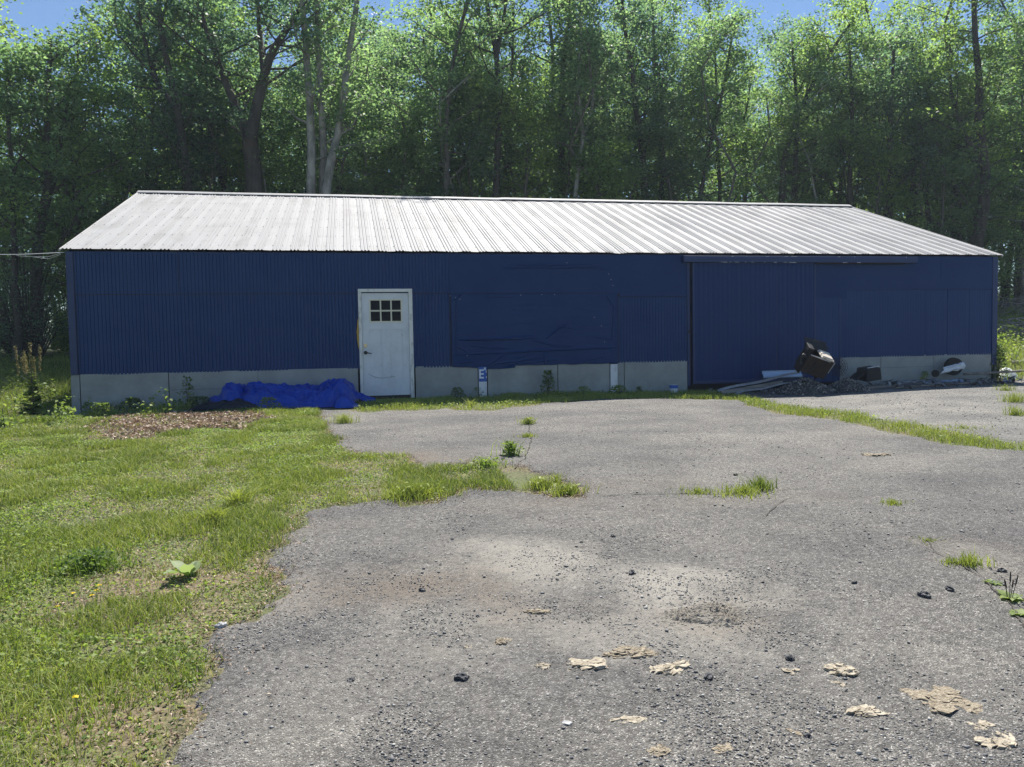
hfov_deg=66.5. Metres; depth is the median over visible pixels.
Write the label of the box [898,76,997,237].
woodland tree
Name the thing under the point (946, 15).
woodland tree
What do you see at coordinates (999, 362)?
shrub
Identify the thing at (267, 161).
slender tree
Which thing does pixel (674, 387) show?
paint tin
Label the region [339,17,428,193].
woodland tree
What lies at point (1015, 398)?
grass tuft
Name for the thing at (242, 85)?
woodland tree
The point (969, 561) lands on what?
grass tuft
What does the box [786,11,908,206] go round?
leafy tree
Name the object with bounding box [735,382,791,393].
flashing strip
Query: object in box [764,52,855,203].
slender tree
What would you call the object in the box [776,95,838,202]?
woodland tree
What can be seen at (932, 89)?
leafy tree
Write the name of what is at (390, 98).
woodland tree
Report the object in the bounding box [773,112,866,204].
young tree
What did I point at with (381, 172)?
young tree
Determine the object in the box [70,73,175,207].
slender tree
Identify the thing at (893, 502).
grass tuft
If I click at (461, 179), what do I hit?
young tree
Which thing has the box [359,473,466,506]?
grass tuft
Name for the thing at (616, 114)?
woodland tree
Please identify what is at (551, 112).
slender tree
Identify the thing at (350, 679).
stone
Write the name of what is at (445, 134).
leafy tree
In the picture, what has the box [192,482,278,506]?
grass tuft
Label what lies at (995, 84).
woodland tree
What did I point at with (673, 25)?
woodland tree
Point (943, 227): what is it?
young tree
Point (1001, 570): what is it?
stone
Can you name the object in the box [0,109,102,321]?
young tree
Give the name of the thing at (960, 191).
woodland tree
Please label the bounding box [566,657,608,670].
clod
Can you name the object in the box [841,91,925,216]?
slender tree
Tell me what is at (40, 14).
sky
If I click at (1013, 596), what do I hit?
plantain
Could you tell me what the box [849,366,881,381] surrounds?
black bin
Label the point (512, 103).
woodland tree
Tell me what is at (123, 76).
woodland tree
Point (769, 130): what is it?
slender tree
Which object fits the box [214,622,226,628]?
stone
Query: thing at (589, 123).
slender tree
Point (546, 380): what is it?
weed
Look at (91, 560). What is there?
weed
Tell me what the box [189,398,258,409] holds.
black tarp
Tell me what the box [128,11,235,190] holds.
woodland tree
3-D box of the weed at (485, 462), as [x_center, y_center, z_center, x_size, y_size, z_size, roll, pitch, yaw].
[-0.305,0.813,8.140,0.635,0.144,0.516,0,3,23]
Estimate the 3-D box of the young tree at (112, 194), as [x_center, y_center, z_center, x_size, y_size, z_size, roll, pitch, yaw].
[-16.777,-5.422,31.541,5.930,8.595,5.459,-1,3,-2]
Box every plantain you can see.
[985,579,1002,585]
[997,572,1023,602]
[1009,609,1023,615]
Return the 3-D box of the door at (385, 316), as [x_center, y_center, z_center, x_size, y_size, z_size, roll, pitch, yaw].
[-2.503,-0.786,15.543,0.919,2.050,0.104,-2,3,-12]
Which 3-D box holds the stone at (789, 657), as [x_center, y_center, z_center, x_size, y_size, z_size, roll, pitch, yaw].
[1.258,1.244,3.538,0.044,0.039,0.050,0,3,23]
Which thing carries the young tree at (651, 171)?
on the ground at (520, 475)
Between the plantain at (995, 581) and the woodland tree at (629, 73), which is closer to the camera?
the plantain at (995, 581)
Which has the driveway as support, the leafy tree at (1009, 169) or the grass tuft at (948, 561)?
the grass tuft at (948, 561)
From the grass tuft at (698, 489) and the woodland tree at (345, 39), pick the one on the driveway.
the grass tuft at (698, 489)
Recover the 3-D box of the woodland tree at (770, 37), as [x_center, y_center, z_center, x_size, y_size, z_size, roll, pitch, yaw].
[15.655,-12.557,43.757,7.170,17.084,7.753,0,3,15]
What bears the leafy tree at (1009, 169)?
on the ground at (520, 475)
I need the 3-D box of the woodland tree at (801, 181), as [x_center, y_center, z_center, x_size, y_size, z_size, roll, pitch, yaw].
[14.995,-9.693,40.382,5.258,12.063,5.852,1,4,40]
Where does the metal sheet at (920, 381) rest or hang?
on the metal sheet at (947, 381)
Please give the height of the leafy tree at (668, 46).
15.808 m
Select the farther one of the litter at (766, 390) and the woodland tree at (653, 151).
the woodland tree at (653, 151)
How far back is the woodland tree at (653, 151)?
48.51 m
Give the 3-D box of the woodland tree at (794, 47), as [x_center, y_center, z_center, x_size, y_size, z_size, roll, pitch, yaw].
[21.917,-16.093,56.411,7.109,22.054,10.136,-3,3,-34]
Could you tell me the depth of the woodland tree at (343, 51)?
35.78 m
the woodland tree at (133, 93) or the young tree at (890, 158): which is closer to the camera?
the young tree at (890, 158)
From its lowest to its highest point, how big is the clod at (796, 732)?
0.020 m
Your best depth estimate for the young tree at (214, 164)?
29.57 m
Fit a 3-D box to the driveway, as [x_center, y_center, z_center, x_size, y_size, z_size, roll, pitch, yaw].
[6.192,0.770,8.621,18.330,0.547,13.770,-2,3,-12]
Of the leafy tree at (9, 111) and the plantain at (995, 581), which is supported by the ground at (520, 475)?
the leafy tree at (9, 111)
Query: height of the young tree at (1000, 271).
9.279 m
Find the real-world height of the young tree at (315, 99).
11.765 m
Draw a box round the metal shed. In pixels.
[58,190,1003,412]
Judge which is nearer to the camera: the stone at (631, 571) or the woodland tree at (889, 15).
the stone at (631, 571)
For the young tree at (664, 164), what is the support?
on the ground at (520, 475)
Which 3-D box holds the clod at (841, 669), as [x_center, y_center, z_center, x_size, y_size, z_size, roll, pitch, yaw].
[1.441,1.256,3.417,0.148,0.038,0.138,0,3,28]
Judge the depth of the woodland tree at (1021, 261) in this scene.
39.38 m
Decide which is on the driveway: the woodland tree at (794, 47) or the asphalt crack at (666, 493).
the asphalt crack at (666, 493)
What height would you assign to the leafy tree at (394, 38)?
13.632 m
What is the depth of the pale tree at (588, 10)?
31.54 m
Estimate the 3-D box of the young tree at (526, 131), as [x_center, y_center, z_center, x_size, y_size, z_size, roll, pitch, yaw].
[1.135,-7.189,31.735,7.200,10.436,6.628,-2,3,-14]
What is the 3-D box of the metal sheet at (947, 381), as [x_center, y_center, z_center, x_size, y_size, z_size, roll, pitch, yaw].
[9.440,-0.047,17.169,1.304,0.048,0.212,-2,3,-15]
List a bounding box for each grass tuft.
[186,498,247,524]
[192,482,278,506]
[328,412,367,423]
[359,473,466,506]
[465,398,476,406]
[513,432,539,437]
[515,416,536,424]
[517,474,574,492]
[534,479,599,497]
[549,471,570,483]
[665,482,737,498]
[694,482,782,499]
[739,473,777,492]
[872,497,912,506]
[909,536,948,544]
[912,422,1006,432]
[935,554,960,565]
[946,543,997,568]
[992,384,1023,390]
[997,390,1023,402]
[1001,404,1023,416]
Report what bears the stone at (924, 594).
on the driveway
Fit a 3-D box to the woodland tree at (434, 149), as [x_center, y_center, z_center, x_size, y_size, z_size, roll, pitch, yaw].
[-3.412,-9.628,36.517,6.265,14.373,6.972,-2,3,-19]
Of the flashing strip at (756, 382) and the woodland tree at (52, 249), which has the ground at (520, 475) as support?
the woodland tree at (52, 249)
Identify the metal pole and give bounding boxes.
[963,370,1023,374]
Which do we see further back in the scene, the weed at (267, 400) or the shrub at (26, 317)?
the shrub at (26, 317)
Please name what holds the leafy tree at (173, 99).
on the ground at (520, 475)
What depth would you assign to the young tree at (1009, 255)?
38.95 m
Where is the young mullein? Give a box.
[163,558,203,575]
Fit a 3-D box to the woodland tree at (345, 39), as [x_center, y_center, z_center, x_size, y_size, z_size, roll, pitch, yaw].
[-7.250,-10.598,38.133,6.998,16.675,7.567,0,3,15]
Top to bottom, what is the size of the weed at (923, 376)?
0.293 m
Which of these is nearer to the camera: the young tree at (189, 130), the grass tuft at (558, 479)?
the grass tuft at (558, 479)
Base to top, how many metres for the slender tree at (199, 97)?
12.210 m
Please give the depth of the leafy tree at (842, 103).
39.06 m
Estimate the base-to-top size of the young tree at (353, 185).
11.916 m
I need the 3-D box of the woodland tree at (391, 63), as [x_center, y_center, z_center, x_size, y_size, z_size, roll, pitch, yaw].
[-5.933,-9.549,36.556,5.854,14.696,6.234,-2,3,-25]
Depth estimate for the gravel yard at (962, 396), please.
13.34 m
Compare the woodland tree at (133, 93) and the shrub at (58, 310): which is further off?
the woodland tree at (133, 93)
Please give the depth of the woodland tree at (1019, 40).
35.44 m
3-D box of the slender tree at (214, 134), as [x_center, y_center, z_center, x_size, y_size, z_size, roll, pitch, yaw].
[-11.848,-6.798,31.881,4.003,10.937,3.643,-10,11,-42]
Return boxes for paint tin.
[669,384,677,392]
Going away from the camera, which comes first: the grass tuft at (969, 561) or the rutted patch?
the rutted patch
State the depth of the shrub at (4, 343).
27.02 m
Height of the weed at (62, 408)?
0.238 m
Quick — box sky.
[0,0,1023,338]
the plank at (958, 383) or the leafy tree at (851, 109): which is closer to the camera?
the plank at (958, 383)
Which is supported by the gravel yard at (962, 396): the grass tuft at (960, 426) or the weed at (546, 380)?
the grass tuft at (960, 426)
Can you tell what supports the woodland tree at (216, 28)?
on the ground at (520, 475)
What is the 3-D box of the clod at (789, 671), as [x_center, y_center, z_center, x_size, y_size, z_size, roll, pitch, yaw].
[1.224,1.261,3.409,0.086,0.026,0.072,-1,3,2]
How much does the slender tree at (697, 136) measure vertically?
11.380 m
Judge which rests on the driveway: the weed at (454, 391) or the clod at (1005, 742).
the clod at (1005, 742)
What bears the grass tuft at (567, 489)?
on the ground at (520, 475)
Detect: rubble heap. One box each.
[773,377,834,394]
[828,377,871,392]
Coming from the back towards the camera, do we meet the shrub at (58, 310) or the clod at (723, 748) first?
the shrub at (58, 310)
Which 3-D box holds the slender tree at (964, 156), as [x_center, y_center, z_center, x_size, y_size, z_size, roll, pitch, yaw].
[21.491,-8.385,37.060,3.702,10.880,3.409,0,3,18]
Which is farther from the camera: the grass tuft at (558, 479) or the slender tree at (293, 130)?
the slender tree at (293, 130)
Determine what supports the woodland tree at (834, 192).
on the ground at (520, 475)
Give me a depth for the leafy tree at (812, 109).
35.71 m
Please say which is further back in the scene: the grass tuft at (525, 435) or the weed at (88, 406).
the weed at (88, 406)
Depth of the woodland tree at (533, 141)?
44.07 m
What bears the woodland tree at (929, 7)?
on the ground at (520, 475)
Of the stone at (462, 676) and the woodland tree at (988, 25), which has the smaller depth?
the stone at (462, 676)
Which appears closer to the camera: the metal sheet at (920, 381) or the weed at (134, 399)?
the weed at (134, 399)
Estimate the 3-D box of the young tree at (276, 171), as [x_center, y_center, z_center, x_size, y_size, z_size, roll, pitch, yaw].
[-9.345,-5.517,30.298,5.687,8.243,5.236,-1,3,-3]
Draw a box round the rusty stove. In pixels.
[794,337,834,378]
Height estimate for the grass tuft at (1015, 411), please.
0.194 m
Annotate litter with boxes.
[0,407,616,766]
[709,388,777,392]
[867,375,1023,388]
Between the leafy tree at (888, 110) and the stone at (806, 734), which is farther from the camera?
the leafy tree at (888, 110)
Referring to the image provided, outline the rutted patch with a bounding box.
[653,601,759,627]
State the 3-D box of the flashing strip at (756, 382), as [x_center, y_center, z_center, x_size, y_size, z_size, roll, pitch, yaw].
[5.151,-0.051,16.227,2.097,0.351,0.051,-2,3,-21]
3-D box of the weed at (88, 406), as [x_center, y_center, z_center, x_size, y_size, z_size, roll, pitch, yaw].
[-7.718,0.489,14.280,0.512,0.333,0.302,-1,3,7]
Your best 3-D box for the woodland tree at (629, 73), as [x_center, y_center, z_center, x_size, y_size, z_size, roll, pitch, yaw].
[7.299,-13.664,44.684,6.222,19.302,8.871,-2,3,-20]
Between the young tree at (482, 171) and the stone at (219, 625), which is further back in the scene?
the young tree at (482, 171)
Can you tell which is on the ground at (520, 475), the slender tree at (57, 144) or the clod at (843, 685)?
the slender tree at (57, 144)
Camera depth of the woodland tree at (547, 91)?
36.29 m
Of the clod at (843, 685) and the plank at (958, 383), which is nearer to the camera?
the clod at (843, 685)
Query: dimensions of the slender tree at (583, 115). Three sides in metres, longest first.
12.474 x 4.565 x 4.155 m
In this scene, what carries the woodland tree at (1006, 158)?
on the ground at (520, 475)
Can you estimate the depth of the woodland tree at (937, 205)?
41.76 m
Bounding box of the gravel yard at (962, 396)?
[739,381,1023,442]
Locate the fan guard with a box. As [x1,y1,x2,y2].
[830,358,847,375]
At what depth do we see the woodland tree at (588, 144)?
42.98 m
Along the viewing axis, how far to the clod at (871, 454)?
8.50 m
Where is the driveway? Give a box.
[172,398,1023,766]
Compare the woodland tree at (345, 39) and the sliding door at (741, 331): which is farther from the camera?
the woodland tree at (345, 39)
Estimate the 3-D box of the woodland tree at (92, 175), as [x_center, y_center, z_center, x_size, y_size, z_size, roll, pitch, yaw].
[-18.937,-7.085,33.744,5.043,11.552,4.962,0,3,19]
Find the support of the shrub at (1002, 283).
on the ground at (520, 475)
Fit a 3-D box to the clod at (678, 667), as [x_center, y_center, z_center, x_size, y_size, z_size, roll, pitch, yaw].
[0.713,1.264,3.459,0.235,0.039,0.135,-2,3,-22]
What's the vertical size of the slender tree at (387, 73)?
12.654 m
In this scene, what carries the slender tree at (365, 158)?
on the ground at (520, 475)
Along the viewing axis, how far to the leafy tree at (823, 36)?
35.73 m
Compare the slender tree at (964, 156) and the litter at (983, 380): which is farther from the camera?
the slender tree at (964, 156)
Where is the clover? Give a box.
[0,302,1023,766]
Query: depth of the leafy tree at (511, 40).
34.05 m
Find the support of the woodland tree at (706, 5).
on the ground at (520, 475)
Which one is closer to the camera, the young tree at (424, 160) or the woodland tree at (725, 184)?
the young tree at (424, 160)
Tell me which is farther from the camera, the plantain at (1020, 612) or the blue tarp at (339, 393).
the blue tarp at (339, 393)
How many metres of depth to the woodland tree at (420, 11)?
38.97 m
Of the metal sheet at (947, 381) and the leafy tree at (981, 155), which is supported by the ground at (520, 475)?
the leafy tree at (981, 155)
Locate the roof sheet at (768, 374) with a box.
[762,370,801,377]
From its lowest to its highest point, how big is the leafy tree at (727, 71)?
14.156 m
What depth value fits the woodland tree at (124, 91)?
36.39 m
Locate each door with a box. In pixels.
[361,293,410,395]
[692,262,815,383]
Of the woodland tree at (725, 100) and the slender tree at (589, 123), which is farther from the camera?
the woodland tree at (725, 100)
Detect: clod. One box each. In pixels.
[494,637,511,644]
[523,608,550,613]
[532,662,550,669]
[562,720,571,724]
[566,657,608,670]
[600,645,659,658]
[610,715,647,723]
[646,744,672,756]
[649,659,691,674]
[711,743,733,754]
[781,668,801,675]
[785,728,808,735]
[823,663,859,676]
[831,680,848,687]
[846,704,889,716]
[861,453,890,455]
[899,685,982,714]
[967,719,995,730]
[974,730,1017,748]
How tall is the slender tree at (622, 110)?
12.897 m
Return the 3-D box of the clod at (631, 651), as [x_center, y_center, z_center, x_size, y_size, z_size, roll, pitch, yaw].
[0.546,1.252,3.629,0.283,0.036,0.144,-1,3,-3]
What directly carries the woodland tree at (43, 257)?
on the ground at (520, 475)
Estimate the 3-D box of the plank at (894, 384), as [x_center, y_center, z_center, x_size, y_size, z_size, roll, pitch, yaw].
[8.176,0.038,16.780,1.330,0.083,0.092,-1,3,-7]
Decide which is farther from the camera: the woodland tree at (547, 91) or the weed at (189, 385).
the woodland tree at (547, 91)
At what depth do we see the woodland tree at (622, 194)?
37.88 m
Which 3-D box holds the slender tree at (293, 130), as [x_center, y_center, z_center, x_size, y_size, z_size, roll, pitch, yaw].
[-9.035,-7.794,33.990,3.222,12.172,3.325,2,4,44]
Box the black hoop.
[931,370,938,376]
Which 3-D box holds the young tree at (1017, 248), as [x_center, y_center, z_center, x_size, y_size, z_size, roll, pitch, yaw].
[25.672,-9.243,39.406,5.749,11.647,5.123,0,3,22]
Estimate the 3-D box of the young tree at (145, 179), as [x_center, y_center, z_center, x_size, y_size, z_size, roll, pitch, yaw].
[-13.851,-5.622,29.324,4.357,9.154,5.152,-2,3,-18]
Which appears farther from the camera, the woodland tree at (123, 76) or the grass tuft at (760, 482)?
the woodland tree at (123, 76)
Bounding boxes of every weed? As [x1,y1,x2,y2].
[23,541,161,585]
[51,405,78,416]
[80,402,98,412]
[86,402,118,416]
[97,402,113,413]
[117,397,147,409]
[178,376,193,403]
[181,396,210,406]
[255,397,281,408]
[446,455,510,469]
[451,387,465,397]
[471,387,486,397]
[490,437,536,456]
[539,370,556,393]
[572,386,593,395]
[607,385,631,394]
[920,371,930,379]
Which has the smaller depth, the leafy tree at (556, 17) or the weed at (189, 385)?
the weed at (189, 385)
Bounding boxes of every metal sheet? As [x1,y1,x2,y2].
[900,379,937,382]
[919,379,963,382]
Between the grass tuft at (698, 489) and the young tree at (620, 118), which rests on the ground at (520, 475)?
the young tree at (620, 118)
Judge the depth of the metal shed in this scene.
16.49 m
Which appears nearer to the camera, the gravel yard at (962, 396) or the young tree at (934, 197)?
the gravel yard at (962, 396)
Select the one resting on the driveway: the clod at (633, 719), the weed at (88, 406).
the clod at (633, 719)
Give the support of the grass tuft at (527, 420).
on the driveway
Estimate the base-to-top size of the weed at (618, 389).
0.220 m
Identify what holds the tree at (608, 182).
on the ground at (520, 475)
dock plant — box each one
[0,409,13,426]
[13,343,51,416]
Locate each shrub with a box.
[0,194,72,358]
[0,233,68,355]
[26,312,69,356]
[44,263,66,350]
[44,304,69,353]
[921,211,1013,293]
[986,343,1012,379]
[998,243,1023,304]
[998,259,1023,307]
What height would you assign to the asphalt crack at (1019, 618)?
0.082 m
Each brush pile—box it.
[997,294,1023,316]
[997,311,1023,339]
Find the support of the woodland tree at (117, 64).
on the ground at (520, 475)
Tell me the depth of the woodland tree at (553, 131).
40.35 m
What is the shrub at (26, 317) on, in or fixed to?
on the ground at (520, 475)
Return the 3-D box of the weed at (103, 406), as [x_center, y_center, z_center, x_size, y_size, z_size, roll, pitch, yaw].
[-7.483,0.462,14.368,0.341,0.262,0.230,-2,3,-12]
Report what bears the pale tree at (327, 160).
on the ground at (520, 475)
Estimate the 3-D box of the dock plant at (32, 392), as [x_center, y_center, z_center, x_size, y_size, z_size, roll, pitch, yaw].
[-7.843,0.096,12.760,0.551,1.530,0.575,1,4,43]
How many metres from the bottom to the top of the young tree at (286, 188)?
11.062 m
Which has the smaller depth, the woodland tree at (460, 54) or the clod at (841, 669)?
the clod at (841, 669)
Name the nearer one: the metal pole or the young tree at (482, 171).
the metal pole
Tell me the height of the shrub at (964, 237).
5.673 m
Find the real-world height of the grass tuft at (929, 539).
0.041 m
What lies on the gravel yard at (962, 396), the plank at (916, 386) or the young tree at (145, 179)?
the plank at (916, 386)
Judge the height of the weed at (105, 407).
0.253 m
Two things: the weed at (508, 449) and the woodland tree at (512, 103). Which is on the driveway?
the weed at (508, 449)
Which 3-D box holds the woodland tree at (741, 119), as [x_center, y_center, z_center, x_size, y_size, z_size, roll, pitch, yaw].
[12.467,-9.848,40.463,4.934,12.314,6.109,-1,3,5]
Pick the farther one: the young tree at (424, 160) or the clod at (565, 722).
the young tree at (424, 160)
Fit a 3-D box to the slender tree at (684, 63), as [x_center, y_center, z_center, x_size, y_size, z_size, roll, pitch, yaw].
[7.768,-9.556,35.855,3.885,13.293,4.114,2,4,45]
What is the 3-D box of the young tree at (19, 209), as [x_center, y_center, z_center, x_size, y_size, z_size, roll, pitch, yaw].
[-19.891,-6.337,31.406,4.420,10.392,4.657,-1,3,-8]
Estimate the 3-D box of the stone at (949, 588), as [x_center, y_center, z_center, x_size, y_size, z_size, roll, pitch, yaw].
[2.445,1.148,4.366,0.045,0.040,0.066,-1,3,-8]
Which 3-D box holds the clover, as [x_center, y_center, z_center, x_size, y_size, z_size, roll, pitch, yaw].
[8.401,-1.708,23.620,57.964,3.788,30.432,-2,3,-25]
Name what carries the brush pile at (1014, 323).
on the ground at (520, 475)
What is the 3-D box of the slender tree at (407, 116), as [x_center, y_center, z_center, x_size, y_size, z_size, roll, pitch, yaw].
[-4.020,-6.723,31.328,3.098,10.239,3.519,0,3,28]
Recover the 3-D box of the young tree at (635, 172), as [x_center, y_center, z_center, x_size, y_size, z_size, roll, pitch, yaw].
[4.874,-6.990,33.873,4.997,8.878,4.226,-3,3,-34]
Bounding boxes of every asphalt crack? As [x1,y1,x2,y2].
[582,488,792,495]
[923,537,1023,626]
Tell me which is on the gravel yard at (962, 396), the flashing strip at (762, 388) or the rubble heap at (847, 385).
the rubble heap at (847, 385)
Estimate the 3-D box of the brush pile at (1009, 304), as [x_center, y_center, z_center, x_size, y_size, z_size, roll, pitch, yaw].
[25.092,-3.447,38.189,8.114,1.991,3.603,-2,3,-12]
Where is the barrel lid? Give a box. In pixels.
[944,357,961,374]
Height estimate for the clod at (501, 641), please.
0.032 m
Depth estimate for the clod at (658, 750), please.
2.79 m
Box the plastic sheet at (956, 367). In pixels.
[940,362,965,373]
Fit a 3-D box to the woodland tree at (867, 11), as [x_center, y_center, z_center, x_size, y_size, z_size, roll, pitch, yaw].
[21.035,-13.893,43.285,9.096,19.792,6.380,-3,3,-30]
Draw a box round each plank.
[721,381,783,393]
[868,383,922,386]
[870,385,894,388]
[894,384,933,388]
[934,382,975,385]
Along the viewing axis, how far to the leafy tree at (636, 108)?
33.70 m
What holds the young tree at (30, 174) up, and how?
on the ground at (520, 475)
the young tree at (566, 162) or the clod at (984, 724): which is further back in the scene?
the young tree at (566, 162)
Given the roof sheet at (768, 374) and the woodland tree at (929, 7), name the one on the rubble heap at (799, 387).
the roof sheet at (768, 374)
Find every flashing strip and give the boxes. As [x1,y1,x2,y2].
[718,372,799,390]
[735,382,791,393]
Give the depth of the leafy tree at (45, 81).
25.29 m
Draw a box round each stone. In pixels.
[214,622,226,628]
[347,677,354,682]
[454,672,469,680]
[629,569,635,574]
[703,673,712,679]
[785,654,794,660]
[802,731,813,737]
[917,591,931,598]
[944,585,954,590]
[996,568,1006,572]
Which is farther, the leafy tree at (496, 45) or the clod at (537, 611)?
the leafy tree at (496, 45)
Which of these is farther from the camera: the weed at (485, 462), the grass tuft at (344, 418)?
the grass tuft at (344, 418)
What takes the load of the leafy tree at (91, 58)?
on the ground at (520, 475)
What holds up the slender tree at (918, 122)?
on the ground at (520, 475)
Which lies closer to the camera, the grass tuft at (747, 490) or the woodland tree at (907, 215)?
the grass tuft at (747, 490)
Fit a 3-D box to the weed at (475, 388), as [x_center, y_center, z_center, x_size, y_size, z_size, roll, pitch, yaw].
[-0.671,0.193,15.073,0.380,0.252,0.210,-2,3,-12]
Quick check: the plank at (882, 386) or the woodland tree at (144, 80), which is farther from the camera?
the woodland tree at (144, 80)
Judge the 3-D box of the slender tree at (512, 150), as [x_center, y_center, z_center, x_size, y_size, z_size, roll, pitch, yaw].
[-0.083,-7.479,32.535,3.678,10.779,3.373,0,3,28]
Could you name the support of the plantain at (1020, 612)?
on the driveway
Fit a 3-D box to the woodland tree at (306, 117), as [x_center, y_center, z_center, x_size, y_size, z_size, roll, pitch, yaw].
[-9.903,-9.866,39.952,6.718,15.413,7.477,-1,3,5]
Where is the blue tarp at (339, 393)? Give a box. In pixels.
[207,378,374,407]
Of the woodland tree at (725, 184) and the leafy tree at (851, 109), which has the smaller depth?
the leafy tree at (851, 109)
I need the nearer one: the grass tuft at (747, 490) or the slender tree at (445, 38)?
the grass tuft at (747, 490)
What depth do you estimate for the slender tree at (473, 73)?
30.55 m
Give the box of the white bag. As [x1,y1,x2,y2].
[999,368,1017,378]
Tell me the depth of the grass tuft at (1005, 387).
15.37 m
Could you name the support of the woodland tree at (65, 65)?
on the ground at (520, 475)
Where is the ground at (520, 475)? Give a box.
[0,317,1023,766]
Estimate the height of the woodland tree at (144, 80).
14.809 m
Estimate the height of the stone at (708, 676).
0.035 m
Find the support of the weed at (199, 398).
on the ground at (520, 475)
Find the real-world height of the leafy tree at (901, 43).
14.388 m
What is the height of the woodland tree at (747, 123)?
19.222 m
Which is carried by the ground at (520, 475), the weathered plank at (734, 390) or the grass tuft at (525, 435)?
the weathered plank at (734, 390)
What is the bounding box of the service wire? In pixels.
[0,252,63,258]
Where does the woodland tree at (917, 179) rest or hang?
on the ground at (520, 475)
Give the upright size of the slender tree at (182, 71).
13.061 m
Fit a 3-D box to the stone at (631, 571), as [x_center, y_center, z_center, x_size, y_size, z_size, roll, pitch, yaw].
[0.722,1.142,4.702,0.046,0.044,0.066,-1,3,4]
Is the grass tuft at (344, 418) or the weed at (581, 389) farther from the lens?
the weed at (581, 389)
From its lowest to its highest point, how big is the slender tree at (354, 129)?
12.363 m
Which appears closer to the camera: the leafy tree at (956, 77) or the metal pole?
the metal pole
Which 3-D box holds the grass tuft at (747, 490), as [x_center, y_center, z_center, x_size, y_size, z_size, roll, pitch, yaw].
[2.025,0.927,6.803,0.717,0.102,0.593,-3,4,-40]
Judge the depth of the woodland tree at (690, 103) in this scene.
36.89 m
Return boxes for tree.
[0,0,85,241]
[0,9,145,261]
[0,21,93,362]
[0,24,156,358]
[0,91,66,312]
[0,103,35,280]
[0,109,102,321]
[0,118,55,319]
[0,143,66,326]
[2,34,132,284]
[10,27,111,353]
[10,138,145,320]
[16,130,58,349]
[22,92,122,274]
[38,185,94,299]
[46,0,205,232]
[46,18,125,213]
[65,0,275,192]
[68,0,213,223]
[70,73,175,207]
[79,1,207,195]
[84,12,180,227]
[88,110,198,222]
[99,59,164,195]
[117,0,354,192]
[121,0,280,191]
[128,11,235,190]
[135,0,305,193]
[143,85,220,190]
[146,0,275,192]
[157,58,248,184]
[160,82,262,192]
[162,62,240,183]
[167,85,269,191]
[195,60,316,193]
[197,43,300,192]
[202,0,342,193]
[203,123,303,193]
[228,24,303,190]
[234,0,399,193]
[262,95,317,192]
[264,63,337,193]
[264,95,306,189]
[268,33,367,193]
[271,1,406,194]
[276,45,410,195]
[277,56,379,194]
[287,34,399,192]
[308,7,425,194]
[312,73,400,194]
[326,19,437,195]
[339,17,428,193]
[341,7,440,193]
[345,120,425,195]
[347,42,426,186]
[355,0,524,196]
[360,98,468,195]
[361,37,426,189]
[367,80,446,195]
[376,14,504,196]
[384,0,500,196]
[384,8,490,197]
[392,30,491,196]
[405,0,491,196]
[406,59,509,196]
[409,26,523,197]
[420,0,523,196]
[424,0,584,197]
[432,2,523,195]
[444,0,566,197]
[457,8,558,197]
[457,44,548,197]
[458,59,580,198]
[472,80,556,197]
[482,0,616,198]
[488,130,575,197]
[491,0,627,198]
[501,52,568,196]
[513,80,566,194]
[516,40,611,198]
[519,53,587,195]
[529,0,655,198]
[531,115,624,198]
[532,0,617,198]
[534,9,638,198]
[543,24,665,199]
[543,28,654,199]
[553,71,624,170]
[558,131,643,199]
[565,63,630,195]
[573,48,662,196]
[577,0,695,199]
[600,0,673,200]
[600,43,663,195]
[604,0,719,200]
[605,118,675,200]
[616,0,733,201]
[616,0,734,201]
[624,137,697,200]
[629,87,716,201]
[637,71,688,200]
[639,21,725,192]
[662,0,768,200]
[662,5,760,201]
[664,52,729,200]
[665,0,819,203]
[666,76,730,199]
[689,39,767,200]
[703,46,772,201]
[705,53,806,202]
[709,82,790,202]
[709,101,778,202]
[728,74,806,202]
[730,10,853,202]
[736,4,860,203]
[741,0,898,202]
[749,78,845,203]
[750,129,830,203]
[763,13,830,197]
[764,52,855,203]
[767,27,875,195]
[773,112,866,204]
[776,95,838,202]
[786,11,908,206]
[800,17,899,203]
[801,76,873,205]
[809,61,875,206]
[812,0,947,216]
[822,31,924,211]
[823,0,917,214]
[828,112,931,227]
[832,69,905,214]
[839,2,952,217]
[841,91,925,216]
[846,0,1022,231]
[854,32,969,234]
[869,26,966,221]
[874,53,1023,256]
[879,35,971,209]
[881,70,967,231]
[883,59,970,242]
[885,0,1011,218]
[886,52,961,229]
[897,0,1023,247]
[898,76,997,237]
[899,13,1016,238]
[909,66,1007,236]
[917,82,1007,241]
[926,122,1023,285]
[931,2,1023,225]
[931,89,1011,241]
[934,20,1022,249]
[938,0,1023,309]
[946,67,1023,278]
[947,148,1023,283]
[961,80,1023,311]
[962,8,1023,245]
[962,54,1023,296]
[971,91,1023,307]
[979,0,1023,200]
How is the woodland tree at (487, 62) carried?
on the ground at (520, 475)
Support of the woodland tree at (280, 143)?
on the ground at (520, 475)

